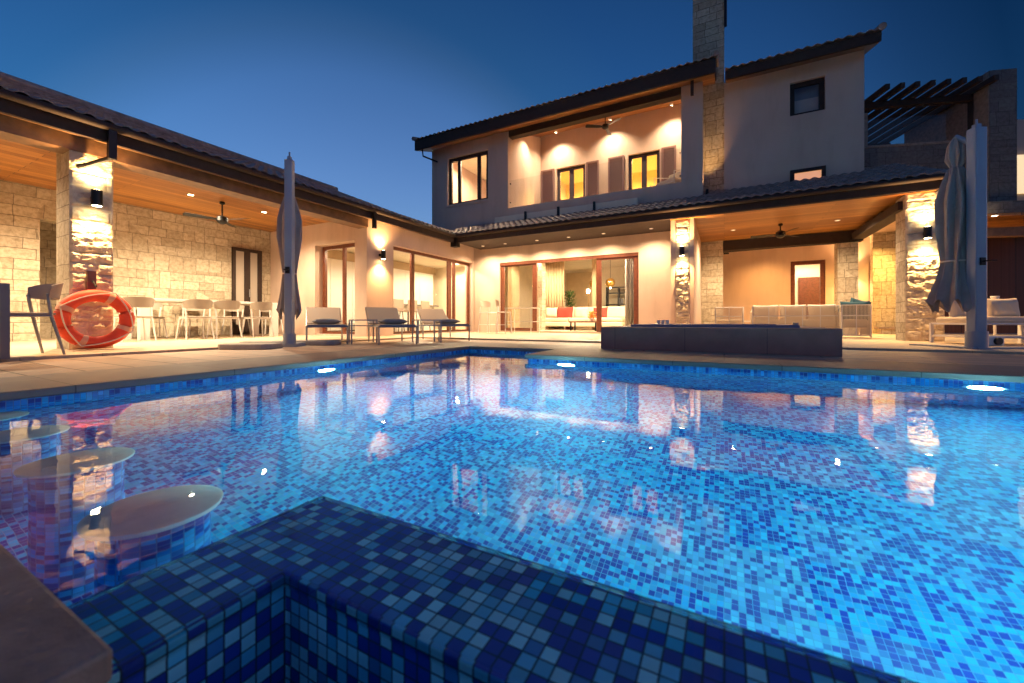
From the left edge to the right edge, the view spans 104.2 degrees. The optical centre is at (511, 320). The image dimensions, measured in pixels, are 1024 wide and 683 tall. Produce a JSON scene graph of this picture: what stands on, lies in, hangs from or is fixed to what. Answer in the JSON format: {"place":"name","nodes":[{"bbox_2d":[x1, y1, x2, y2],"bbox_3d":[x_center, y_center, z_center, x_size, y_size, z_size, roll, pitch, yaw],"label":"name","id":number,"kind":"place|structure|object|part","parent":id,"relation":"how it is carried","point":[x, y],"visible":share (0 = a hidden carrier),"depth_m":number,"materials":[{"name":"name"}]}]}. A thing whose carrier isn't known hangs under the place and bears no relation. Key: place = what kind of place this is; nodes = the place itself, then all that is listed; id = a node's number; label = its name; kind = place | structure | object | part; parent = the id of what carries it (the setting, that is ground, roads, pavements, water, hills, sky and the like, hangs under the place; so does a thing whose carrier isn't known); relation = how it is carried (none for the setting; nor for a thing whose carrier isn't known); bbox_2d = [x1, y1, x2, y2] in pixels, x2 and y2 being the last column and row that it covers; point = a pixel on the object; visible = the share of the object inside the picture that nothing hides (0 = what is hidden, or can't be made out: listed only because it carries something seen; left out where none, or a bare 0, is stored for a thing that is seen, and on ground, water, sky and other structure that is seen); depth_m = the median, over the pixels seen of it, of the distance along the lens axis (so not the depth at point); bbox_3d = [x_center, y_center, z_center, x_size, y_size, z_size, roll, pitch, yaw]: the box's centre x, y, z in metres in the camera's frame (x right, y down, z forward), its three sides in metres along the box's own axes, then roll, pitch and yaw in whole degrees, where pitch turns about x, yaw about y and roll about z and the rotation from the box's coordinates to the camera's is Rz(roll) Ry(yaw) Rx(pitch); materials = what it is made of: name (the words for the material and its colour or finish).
{"place":"outdoors","nodes":[
{"label":"outdoors","id":0,"kind":"place"},
{"bbox_2d":[393,304,438,330],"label":"kitchen island","id":1,"kind":"structure","parent":0,"point":[404,316],"depth_m":13.20,"materials":[{"name":"white paint"}]},
{"bbox_2d":[0,351,1023,682],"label":"water","id":2,"kind":"structure","parent":0,"point":[874,523],"depth_m":1.18,"materials":[{"name":"blue liquid"}]},
{"bbox_2d":[0,338,1023,377],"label":"pool deck","id":3,"kind":"structure","parent":0,"point":[32,367],"depth_m":4.44,"materials":[{"name":"beige stone"}]},
{"bbox_2d":[218,343,282,349],"bbox_3d":[-3.736,0.362,5.706,0.760,0.075,0.456,0,0,0],"label":"parasol weight","id":4,"kind":"object","parent":3,"relation":"on","point":[243,346],"visible":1,"depth_m":5.49,"materials":[{"name":"concrete"}]},
{"bbox_2d":[276,152,305,346],"bbox_3d":[-3.507,-1.095,6.221,0.411,2.990,0.502,0,0,0],"label":"parasol","id":5,"kind":"object","parent":3,"relation":"on","point":[289,231],"visible":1,"depth_m":6.10,"materials":[{"name":"grey fabric"}]},
{"bbox_2d":[296,340,340,344],"bbox_3d":[-3.260,0.362,6.642,0.720,0.075,0.432,0,0,0],"label":"parasol weight","id":6,"kind":"object","parent":3,"relation":"on","point":[322,342],"visible":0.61,"depth_m":6.43,"materials":[{"name":"concrete"}]},
{"bbox_2d":[348,319,377,343],"bbox_3d":[-2.675,0.190,7.146,0.440,0.420,0.440,0,0,-27],"label":"side table","id":7,"kind":"object","parent":3,"relation":"on","point":[351,320],"visible":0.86,"depth_m":7.04,"materials":[{"name":"grey metal"}]},
{"bbox_2d":[365,307,417,344],"bbox_3d":[-2.293,0.064,7.421,0.652,0.673,1.769,0,0,-27],"label":"sun lounger","id":8,"kind":"object","parent":3,"relation":"on","point":[379,313],"visible":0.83,"depth_m":7.85,"materials":[{"name":"beige fabric"}]},
{"bbox_2d":[378,319,407,323],"bbox_3d":[-2.116,0.015,7.078,0.460,0.105,0.340,0,0,-27],"label":"cushion","id":9,"kind":"object","parent":8,"relation":"on","point":[392,321],"visible":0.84,"depth_m":6.95,"materials":[{"name":"grey fabric"}]},
{"bbox_2d":[412,320,441,342],"bbox_3d":[-1.578,0.190,7.355,0.440,0.420,0.440,0,0,-27],"label":"side table","id":10,"kind":"object","parent":3,"relation":"on","point":[434,325],"visible":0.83,"depth_m":7.25,"materials":[{"name":"grey metal"}]},
{"bbox_2d":[416,309,469,340],"bbox_3d":[-1.517,0.064,8.560,0.652,0.673,1.769,0,0,-27],"label":"sun lounger","id":11,"kind":"object","parent":3,"relation":"on","point":[430,314],"visible":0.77,"depth_m":8.99,"materials":[{"name":"beige fabric"}]},
{"bbox_2d":[435,319,459,323],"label":"cushion","id":12,"kind":"object","parent":11,"relation":"on","point":[449,321],"visible":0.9,"depth_m":8.10,"materials":[{"name":"grey fabric"}]},
{"bbox_2d":[0,342,1023,400],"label":"coping","id":13,"kind":"object","parent":3,"relation":"on","point":[24,387],"visible":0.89,"depth_m":3.52,"materials":[{"name":"stone"}]},
{"bbox_2d":[601,323,841,356],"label":"low wall","id":14,"kind":"structure","parent":3,"relation":"on","point":[786,339],"depth_m":4.97,"materials":[{"name":"stone"}]},
{"bbox_2d":[0,332,1023,361],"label":"terrace","id":15,"kind":"structure","parent":0,"point":[23,350],"depth_m":6.74,"materials":[{"name":"stone"}]},
{"bbox_2d":[0,283,9,358],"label":"grey table","id":16,"kind":"object","parent":15,"relation":"on","point":[4,320],"visible":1,"depth_m":3.83,"materials":[{"name":"grey"}]},
{"bbox_2d":[10,283,65,354],"bbox_3d":[-5.187,-0.024,4.264,0.517,0.792,0.515,0,0,21],"label":"dining chair","id":17,"kind":"object","parent":15,"relation":"on","point":[48,292],"visible":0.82,"depth_m":4.36,"materials":[{"name":"grey plastic"}]},
{"bbox_2d":[56,150,112,349],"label":"stone pillar","id":18,"kind":"structure","parent":15,"relation":"on","point":[84,235],"depth_m":5.20,"materials":[{"name":"beige stone"}]},
{"bbox_2d":[53,271,134,347],"bbox_3d":[-5.355,-0.142,5.118,0.275,0.996,0.752,0,0,28],"label":"life ring","id":19,"kind":"object","parent":18,"relation":"hanging from","point":[66,307],"visible":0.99,"depth_m":5.06,"materials":[{"name":"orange plastic"}]},
{"bbox_2d":[90,189,102,206],"bbox_3d":[-5.416,-1.590,5.185,0.185,0.206,0.110,0,0,28],"label":"wall lamp","id":20,"kind":"object","parent":18,"relation":"attached to","point":[96,198],"visible":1,"depth_m":5.13,"materials":[{"name":"black metal"}]},
{"bbox_2d":[113,297,156,341],"bbox_3d":[-6.747,-0.024,7.125,0.515,0.792,0.517,0,0,28],"label":"dining chair","id":21,"kind":"object","parent":15,"relation":"on","point":[143,302],"visible":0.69,"depth_m":7.07,"materials":[{"name":"beige plastic"}]},
{"bbox_2d":[131,303,167,337],"bbox_3d":[-7.718,-0.024,8.473,0.515,0.792,0.517,0,0,33],"label":"dining chair","id":22,"kind":"object","parent":15,"relation":"on","point":[157,306],"visible":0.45,"depth_m":8.68,"materials":[{"name":"beige plastic"}]},
{"bbox_2d":[175,299,214,339],"bbox_3d":[-6.306,-0.024,7.953,0.515,0.792,0.517,0,0,30],"label":"dining chair","id":23,"kind":"object","parent":15,"relation":"on","point":[199,303],"visible":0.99,"depth_m":7.83,"materials":[{"name":"beige plastic"}]},
{"bbox_2d":[179,303,212,336],"bbox_3d":[-7.320,-0.024,9.221,0.515,0.792,0.517,0,0,28],"label":"dining chair","id":24,"kind":"object","parent":15,"relation":"on","point":[187,309],"visible":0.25,"depth_m":9.10,"materials":[{"name":"beige plastic"}]},
{"bbox_2d":[119,298,277,339],"bbox_3d":[-6.731,-0.030,8.795,0.950,0.800,2.602,0,0,28],"label":"dining table","id":25,"kind":"object","parent":15,"relation":"on","point":[146,312],"visible":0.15,"depth_m":8.05,"materials":[{"name":"white paint"}]},
{"bbox_2d":[206,300,242,338],"bbox_3d":[-6.059,-0.024,8.416,0.515,0.792,0.517,0,0,31],"label":"dining chair","id":26,"kind":"object","parent":15,"relation":"on","point":[228,304],"visible":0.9,"depth_m":8.29,"materials":[{"name":"beige plastic"}]},
{"bbox_2d":[220,305,249,335],"bbox_3d":[-6.920,-0.024,9.972,0.515,0.792,0.517,0,0,30],"label":"dining chair","id":27,"kind":"object","parent":15,"relation":"on","point":[241,307],"visible":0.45,"depth_m":10.06,"materials":[{"name":"beige plastic"}]},
{"bbox_2d":[0,71,473,341],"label":"pavilion","id":28,"kind":"structure","parent":15,"relation":"on","point":[164,247],"depth_m":8.53,"materials":[{"name":"stone"}]},
{"bbox_2d":[183,201,250,227],"bbox_3d":[-5.971,-2.220,8.136,1.115,0.460,1.097,0,0,28],"label":"ceiling fan","id":29,"kind":"object","parent":28,"relation":"hanging from","point":[221,219],"visible":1,"depth_m":8.14,"materials":[{"name":"black metal"}]},
{"bbox_2d":[232,247,261,333],"bbox_3d":[-6.944,-0.765,10.465,0.100,2.230,0.723,0,0,28],"label":"side door","id":30,"kind":"structure","parent":28,"relation":"in","point":[246,263],"depth_m":10.41,"materials":[{"name":"brown glass"}]},
{"bbox_2d":[323,243,354,333],"bbox_3d":[-4.256,-0.785,10.033,1.454,2.250,0.070,0,0,28],"label":"glass door","id":31,"kind":"structure","parent":28,"relation":"in","point":[344,247],"depth_m":10.01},
{"bbox_2d":[327,250,434,330],"bbox_3d":[-4.848,-0.935,14.308,0.570,2.550,5.900,0,0,28],"label":"kitchen cabinet","id":32,"kind":"object","parent":28,"relation":"on","point":[423,282],"visible":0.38,"depth_m":13.05,"materials":[{"name":"white paint"}]},
{"bbox_3d":[-4.888,-0.805,14.233,0.570,2.230,5.730,0,0,28],"label":"door front","id":33,"kind":"part","parent":32,"relation":"part of","materials":[{"name":"brown glass"}]},
{"bbox_2d":[379,250,385,258],"bbox_3d":[-3.119,-1.580,9.582,0.185,0.206,0.110,0,0,28],"label":"wall lamp","id":34,"kind":"object","parent":28,"relation":"attached to","point":[382,255],"visible":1,"depth_m":9.52,"materials":[{"name":"black metal"}]},
{"bbox_2d":[393,299,404,331],"bbox_3d":[-3.539,-0.149,11.969,0.446,0.981,0.446,0,0,28],"label":"bar stool","id":35,"kind":"object","parent":28,"relation":"on","point":[398,304],"visible":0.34,"depth_m":11.89,"materials":[{"name":"beige fabric"}]},
{"bbox_2d":[398,300,416,330],"bbox_3d":[-3.257,-0.149,12.498,0.446,0.981,0.446,0,0,28],"label":"bar stool","id":36,"kind":"object","parent":28,"relation":"on","point":[408,311],"visible":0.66,"depth_m":12.40,"materials":[{"name":"beige fabric"}]},
{"bbox_2d":[420,301,430,330],"bbox_3d":[-2.975,-0.149,13.028,0.446,0.981,0.446,0,0,28],"label":"bar stool","id":37,"kind":"object","parent":28,"relation":"on","point":[425,304],"visible":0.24,"depth_m":12.92,"materials":[{"name":"beige fabric"}]},
{"bbox_2d":[393,246,468,333],"bbox_3d":[-2.283,-0.780,11.679,0.070,2.240,3.570,0,0,28],"label":"sliding door","id":38,"kind":"structure","parent":28,"relation":"in","point":[412,253],"depth_m":12.24,"materials":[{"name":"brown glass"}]},
{"bbox_2d":[242,302,274,337],"bbox_3d":[-5.736,-0.024,9.024,0.515,0.792,0.517,0,0,27],"label":"dining chair","id":39,"kind":"object","parent":15,"relation":"on","point":[260,305],"visible":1,"depth_m":8.89,"materials":[{"name":"beige plastic"}]},
{"bbox_2d":[239,340,282,342],"bbox_3d":[-3.930,0.362,6.342,0.660,0.075,0.396,0,0,0],"label":"parasol weight","id":40,"kind":"object","parent":15,"relation":"on","point":[268,341],"visible":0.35,"depth_m":6.21,"materials":[{"name":"stone"}]},
{"bbox_2d":[259,310,282,334],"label":"dining chair","id":41,"kind":"object","parent":15,"relation":"on","point":[265,319],"visible":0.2,"depth_m":10.67,"materials":[{"name":"beige plastic"}]},
{"bbox_2d":[306,307,348,343],"bbox_3d":[-3.474,0.064,7.416,0.652,0.673,1.769,0,0,-27],"label":"sun lounger","id":42,"kind":"object","parent":15,"relation":"on","point":[313,313],"visible":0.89,"depth_m":7.88,"materials":[{"name":"beige fabric"}]},
{"bbox_2d":[312,319,340,323],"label":"cushion","id":43,"kind":"object","parent":42,"relation":"on","point":[326,321],"visible":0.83,"depth_m":6.95,"materials":[{"name":"grey fabric"}]},
{"bbox_2d":[478,301,498,332],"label":"chair","id":44,"kind":"object","parent":15,"relation":"on","point":[485,304],"visible":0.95,"depth_m":12.12,"materials":[{"name":"white metal"}]},
{"bbox_2d":[495,300,511,333],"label":"chair","id":45,"kind":"object","parent":15,"relation":"on","point":[497,306],"visible":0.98,"depth_m":11.40,"materials":[{"name":"beige fabric"}]},
{"bbox_2d":[505,307,539,333],"bbox_3d":[0.298,0.003,11.398,0.840,0.735,0.600,0,0,28],"label":"wire table","id":46,"kind":"object","parent":15,"relation":"on","point":[530,321],"visible":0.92,"depth_m":11.33,"materials":[{"name":"white metal"}]},
{"bbox_2d":[412,0,946,333],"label":"villa","id":47,"kind":"object","parent":15,"relation":"on","point":[767,145],"visible":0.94,"depth_m":10.78,"materials":[{"name":"paint"}]},
{"bbox_2d":[449,151,487,204],"bbox_3d":[-1.446,-4.780,13.477,1.623,1.620,0.070,0,0,28],"label":"window","id":48,"kind":"structure","parent":47,"relation":"in","point":[478,155],"depth_m":13.58,"materials":[{"name":"brown glass"}]},
{"bbox_2d":[501,263,536,330],"bbox_3d":[0.204,-0.765,12.569,1.264,2.170,0.060,0,0,28],"label":"door leaf","id":49,"kind":"structure","parent":47,"relation":"in","point":[534,328],"depth_m":12.49,"materials":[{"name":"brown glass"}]},
{"bbox_2d":[546,261,563,328],"bbox_3d":[1.525,-0.935,14.365,0.765,2.490,0.100,0,0,28],"label":"curtain","id":50,"kind":"object","parent":47,"relation":"hanging from","point":[554,284],"visible":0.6,"depth_m":14.36,"materials":[{"name":"beige fabric"}]},
{"bbox_2d":[564,289,575,328],"bbox_3d":[2.105,-0.412,14.739,0.670,1.464,0.597,0,0,28],"label":"house plant","id":51,"kind":"object","parent":47,"relation":"on","point":[568,294],"visible":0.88,"depth_m":14.63,"materials":[{"name":"green plant"}]},
{"bbox_2d":[558,165,584,199],"bbox_3d":[2.175,-4.510,14.483,1.078,2.120,0.070,0,0,28],"label":"balcony window","id":52,"kind":"structure","parent":47,"relation":"in","point":[571,169],"depth_m":14.46,"materials":[{"name":"brown wood"}]},
{"bbox_2d":[569,321,595,330],"bbox_3d":[2.309,0.170,12.593,0.900,0.300,0.500,0,0,28],"label":"coffee table","id":53,"kind":"object","parent":47,"relation":"on","point":[571,322],"visible":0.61,"depth_m":12.46,"materials":[{"name":"beige wood"}]},
{"bbox_2d":[588,311,595,320],"bbox_3d":[2.501,-0.142,12.484,0.277,0.315,0.270,0,0,-34],"label":"flower bowl","id":54,"kind":"object","parent":53,"relation":"on","point":[591,315],"visible":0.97,"depth_m":12.44,"materials":[{"name":"white paint"}]},
{"bbox_2d":[546,306,624,329],"bbox_3d":[2.524,-0.082,13.725,2.737,0.804,0.900,0,0,28],"label":"sofa","id":55,"kind":"object","parent":47,"relation":"on","point":[615,315],"visible":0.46,"depth_m":13.44,"materials":[{"name":"beige fabric"}]},
{"bbox_2d":[546,307,557,316],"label":"cushion","id":56,"kind":"object","parent":55,"relation":"on","point":[551,312],"visible":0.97,"depth_m":14.14,"materials":[{"name":"beige fabric"}]},
{"bbox_2d":[557,307,572,317],"bbox_3d":[1.851,-0.244,13.969,0.600,0.472,0.188,0,0,28],"label":"cushion","id":57,"kind":"object","parent":55,"relation":"on","point":[564,312],"visible":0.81,"depth_m":13.91,"materials":[{"name":"red fabric"}]},
{"bbox_2d":[574,307,587,317],"bbox_3d":[2.359,-0.261,13.699,0.500,0.394,0.178,0,0,28],"label":"cushion","id":58,"kind":"object","parent":55,"relation":"on","point":[580,312],"visible":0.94,"depth_m":13.63,"materials":[{"name":"beige fabric"}]},
{"bbox_2d":[593,307,607,317],"bbox_3d":[2.962,-0.255,13.378,0.500,0.393,0.178,0,0,28],"label":"cushion","id":59,"kind":"object","parent":55,"relation":"on","point":[604,312],"visible":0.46,"depth_m":13.27,"materials":[{"name":"red fabric"}]},
{"bbox_2d":[585,118,621,134],"bbox_3d":[3.038,-6.310,12.804,1.144,0.440,1.022,0,0,28],"label":"ceiling fan","id":60,"kind":"object","parent":47,"relation":"hanging from","point":[605,126],"visible":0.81,"depth_m":12.66,"materials":[{"name":"black metal"}]},
{"bbox_2d":[606,260,614,288],"bbox_3d":[3.510,-1.672,14.219,0.340,1.056,0.340,0,0,28],"label":"pendant lamp","id":61,"kind":"object","parent":47,"relation":"hanging from","point":[610,282],"visible":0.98,"depth_m":14.12,"materials":[{"name":"orange glass"}]},
{"bbox_2d":[606,287,624,306],"bbox_3d":[4.250,-0.505,15.836,0.950,1.650,0.350,0,0,28],"label":"shelf unit","id":62,"kind":"object","parent":47,"relation":"on","point":[620,301],"visible":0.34,"depth_m":15.85,"materials":[{"name":"black metal"}]},
{"bbox_2d":[596,256,638,331],"bbox_3d":[2.940,-0.765,11.112,1.175,2.170,0.060,0,0,28],"label":"door leaf","id":63,"kind":"structure","parent":47,"relation":"in","point":[636,258],"depth_m":11.31,"materials":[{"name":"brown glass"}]},
{"bbox_2d":[625,258,633,325],"bbox_3d":[3.465,-0.935,11.745,0.271,2.490,0.091,0,0,25],"label":"curtain","id":64,"kind":"object","parent":47,"relation":"hanging from","point":[629,291],"visible":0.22,"depth_m":11.74,"materials":[{"name":"grey fabric"}]},
{"bbox_2d":[629,150,659,189],"bbox_3d":[4.413,-4.510,13.290,1.007,2.120,0.070,0,0,28],"label":"balcony window","id":65,"kind":"structure","parent":47,"relation":"in","point":[644,156],"depth_m":13.26,"materials":[{"name":"brown wood"}]},
{"bbox_2d":[654,170,680,185],"bbox_3d":[4.491,-3.846,11.204,0.628,0.731,0.708,0,0,-28],"label":"armchair","id":66,"kind":"object","parent":47,"relation":"on","point":[674,178],"visible":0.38,"depth_m":11.08,"materials":[{"name":"beige fabric"}]},
{"bbox_2d":[679,246,684,255],"bbox_3d":[3.836,-1.560,8.989,0.110,0.206,0.185,0,0,28],"label":"wall lamp","id":67,"kind":"object","parent":47,"relation":"attached to","point":[681,250],"visible":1,"depth_m":8.93,"materials":[{"name":"black metal"}]},
{"bbox_2d":[750,223,798,238],"bbox_3d":[6.306,-2.140,9.518,1.041,0.340,1.097,0,0,28],"label":"ceiling fan","id":68,"kind":"object","parent":47,"relation":"hanging from","point":[780,234],"visible":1,"depth_m":9.49,"materials":[{"name":"black metal"}]},
{"bbox_2d":[790,77,824,115],"bbox_3d":[6.979,-5.265,9.443,0.674,0.790,0.070,0,0,28],"label":"tower window","id":69,"kind":"structure","parent":47,"relation":"in","point":[821,81],"depth_m":9.39,"materials":[{"name":"black metal"}]},
{"bbox_2d":[791,260,824,327],"bbox_3d":[9.381,-0.790,12.661,0.892,2.220,0.070,0,0,28],"label":"patio door","id":70,"kind":"structure","parent":47,"relation":"in","point":[822,262],"depth_m":12.56,"materials":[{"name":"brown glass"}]},
{"bbox_2d":[790,165,825,181],"bbox_3d":[6.909,-3.130,9.313,0.674,0.860,0.055,0,0,28],"label":"tower window","id":71,"kind":"structure","parent":47,"relation":"in","point":[819,171],"depth_m":9.30,"materials":[{"name":"black"}]},
{"bbox_2d":[798,277,819,318],"bbox_3d":[11.094,-0.640,14.649,0.950,1.920,0.090,0,0,28],"label":"hall door","id":72,"kind":"structure","parent":47,"relation":"in","point":[808,287],"depth_m":14.69,"materials":[{"name":"brown wood"}]},
{"bbox_2d":[715,307,743,323],"bbox_3d":[5.642,0.004,10.364,0.647,0.691,0.729,0,0,28],"label":"patio armchair","id":73,"kind":"object","parent":15,"relation":"on","point":[732,315],"visible":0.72,"depth_m":10.04,"materials":[{"name":"white metal"}]},
{"bbox_2d":[750,305,838,327],"bbox_3d":[6.650,0.004,9.487,1.648,0.691,0.829,0,0,28],"label":"patio sofa","id":74,"kind":"object","parent":15,"relation":"on","point":[832,322],"visible":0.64,"depth_m":9.09,"materials":[{"name":"white metal"}]},
{"bbox_2d":[753,305,777,319],"bbox_3d":[6.066,-0.165,9.539,0.513,0.417,0.229,0,0,28],"label":"back cushion","id":75,"kind":"object","parent":74,"relation":"on","point":[761,311],"visible":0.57,"depth_m":9.47,"materials":[{"name":"beige fabric"}]},
{"bbox_2d":[779,304,805,319],"bbox_3d":[6.542,-0.165,9.285,0.513,0.417,0.229,0,0,28],"label":"back cushion","id":76,"kind":"object","parent":74,"relation":"on","point":[795,312],"visible":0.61,"depth_m":9.23,"materials":[{"name":"beige fabric"}]},
{"bbox_2d":[807,304,835,319],"bbox_3d":[7.019,-0.165,9.031,0.513,0.417,0.229,0,0,28],"label":"back cushion","id":77,"kind":"object","parent":74,"relation":"on","point":[824,311],"visible":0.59,"depth_m":8.94,"materials":[{"name":"beige fabric"}]},
{"bbox_2d":[834,242,857,334],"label":"stone pillar","id":78,"kind":"structure","parent":15,"relation":"on","point":[845,272],"depth_m":10.21,"materials":[{"name":"beige stone"}]},
{"bbox_2d":[834,304,871,337],"bbox_3d":[7.404,0.004,8.689,0.503,0.691,0.729,0,0,28],"label":"patio armchair","id":79,"kind":"object","parent":15,"relation":"on","point":[864,325],"visible":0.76,"depth_m":8.38,"materials":[{"name":"white metal"}]},
{"bbox_2d":[840,301,869,319],"bbox_3d":[7.354,-0.210,8.547,0.500,0.419,0.200,0,0,28],"label":"cushion","id":80,"kind":"object","parent":79,"relation":"on","point":[848,303],"visible":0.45,"depth_m":8.50,"materials":[{"name":"fabric"}]},
{"bbox_2d":[850,298,871,303],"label":"cushion","id":81,"kind":"object","parent":79,"relation":"on","point":[854,300],"visible":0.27,"depth_m":8.59,"materials":[{"name":"teal fabric"}]},
{"bbox_2d":[874,327,895,333],"bbox_3d":[10.460,0.270,10.971,0.650,0.200,0.400,0,0,28],"label":"stone bench","id":82,"kind":"object","parent":15,"relation":"on","point":[886,330],"visible":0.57,"depth_m":10.90,"materials":[{"name":"beige stone"}]},
{"bbox_2d":[896,189,944,341],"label":"stone pillar","id":83,"kind":"structure","parent":15,"relation":"on","point":[917,261],"depth_m":7.22,"materials":[{"name":"beige stone"}]},
{"bbox_2d":[923,226,931,238],"bbox_3d":[7.375,-1.560,7.082,0.110,0.206,0.185,0,0,28],"label":"wall lamp","id":84,"kind":"object","parent":83,"relation":"attached to","point":[927,232],"visible":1,"depth_m":7.01,"materials":[{"name":"black metal"}]},
{"bbox_2d":[864,68,1023,332],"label":"terrace annex","id":85,"kind":"object","parent":15,"relation":"on","point":[925,143],"visible":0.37,"depth_m":9.46,"materials":[{"name":"beige paint"}]},
{"bbox_2d":[864,74,998,145],"bbox_3d":[9.967,-4.830,10.778,2.419,1.220,3.650,0,0,9],"label":"pergola","id":86,"kind":"object","parent":85,"relation":"attached to","point":[942,100],"visible":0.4,"depth_m":9.59,"materials":[{"name":"brown wood"}]},
{"bbox_2d":[1017,155,1023,193],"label":"lit window","id":87,"kind":"structure","parent":85,"relation":"in","point":[1020,158],"depth_m":9.32,"materials":[{"name":"white glass"}]},
{"bbox_2d":[909,119,1023,348],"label":"parasol","id":88,"kind":"object","parent":15,"relation":"on","point":[960,207],"visible":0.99,"depth_m":5.29,"materials":[{"name":"grey fabric"}]},
{"bbox_2d":[929,298,1023,342],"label":"white daybed","id":89,"kind":"object","parent":15,"relation":"on","point":[1003,311],"visible":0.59,"depth_m":6.28,"materials":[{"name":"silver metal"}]},
{"bbox_2d":[990,296,999,334],"bbox_3d":[8.261,-0.025,6.817,0.140,0.790,0.140,0,0,28],"label":"tall goblet","id":90,"kind":"object","parent":15,"relation":"on","point":[994,326],"visible":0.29,"depth_m":6.80,"materials":[{"name":"white paint"}]},
{"bbox_2d":[0,349,1023,406],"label":"pool wall","id":91,"kind":"structure","parent":0,"point":[128,389],"depth_m":3.31,"materials":[{"name":"tile"}]},
{"bbox_2d":[0,0,1023,223],"label":"sky","id":92,"kind":"structure","parent":0,"point":[345,88],"materials":[{"name":"blue"}]},
{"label":"pool floor","id":93,"kind":"structure","parent":0,"visible":0},
{"bbox_2d":[0,544,111,682],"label":"bar counter","id":94,"kind":"object","parent":93,"relation":"on","point":[47,635],"visible":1,"depth_m":0.47,"materials":[{"name":"stone"}]},
{"bbox_2d":[127,587,471,682],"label":"spa ledge","id":95,"kind":"object","parent":93,"relation":"on","point":[284,635],"visible":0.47,"depth_m":0.65,"materials":[{"name":"tile"}]},
{"bbox_2d":[67,496,918,682],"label":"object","id":96,"kind":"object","parent":95,"relation":"in","point":[472,612],"depth_m":0.62,"materials":[{"name":"blue tile"}]}
]}

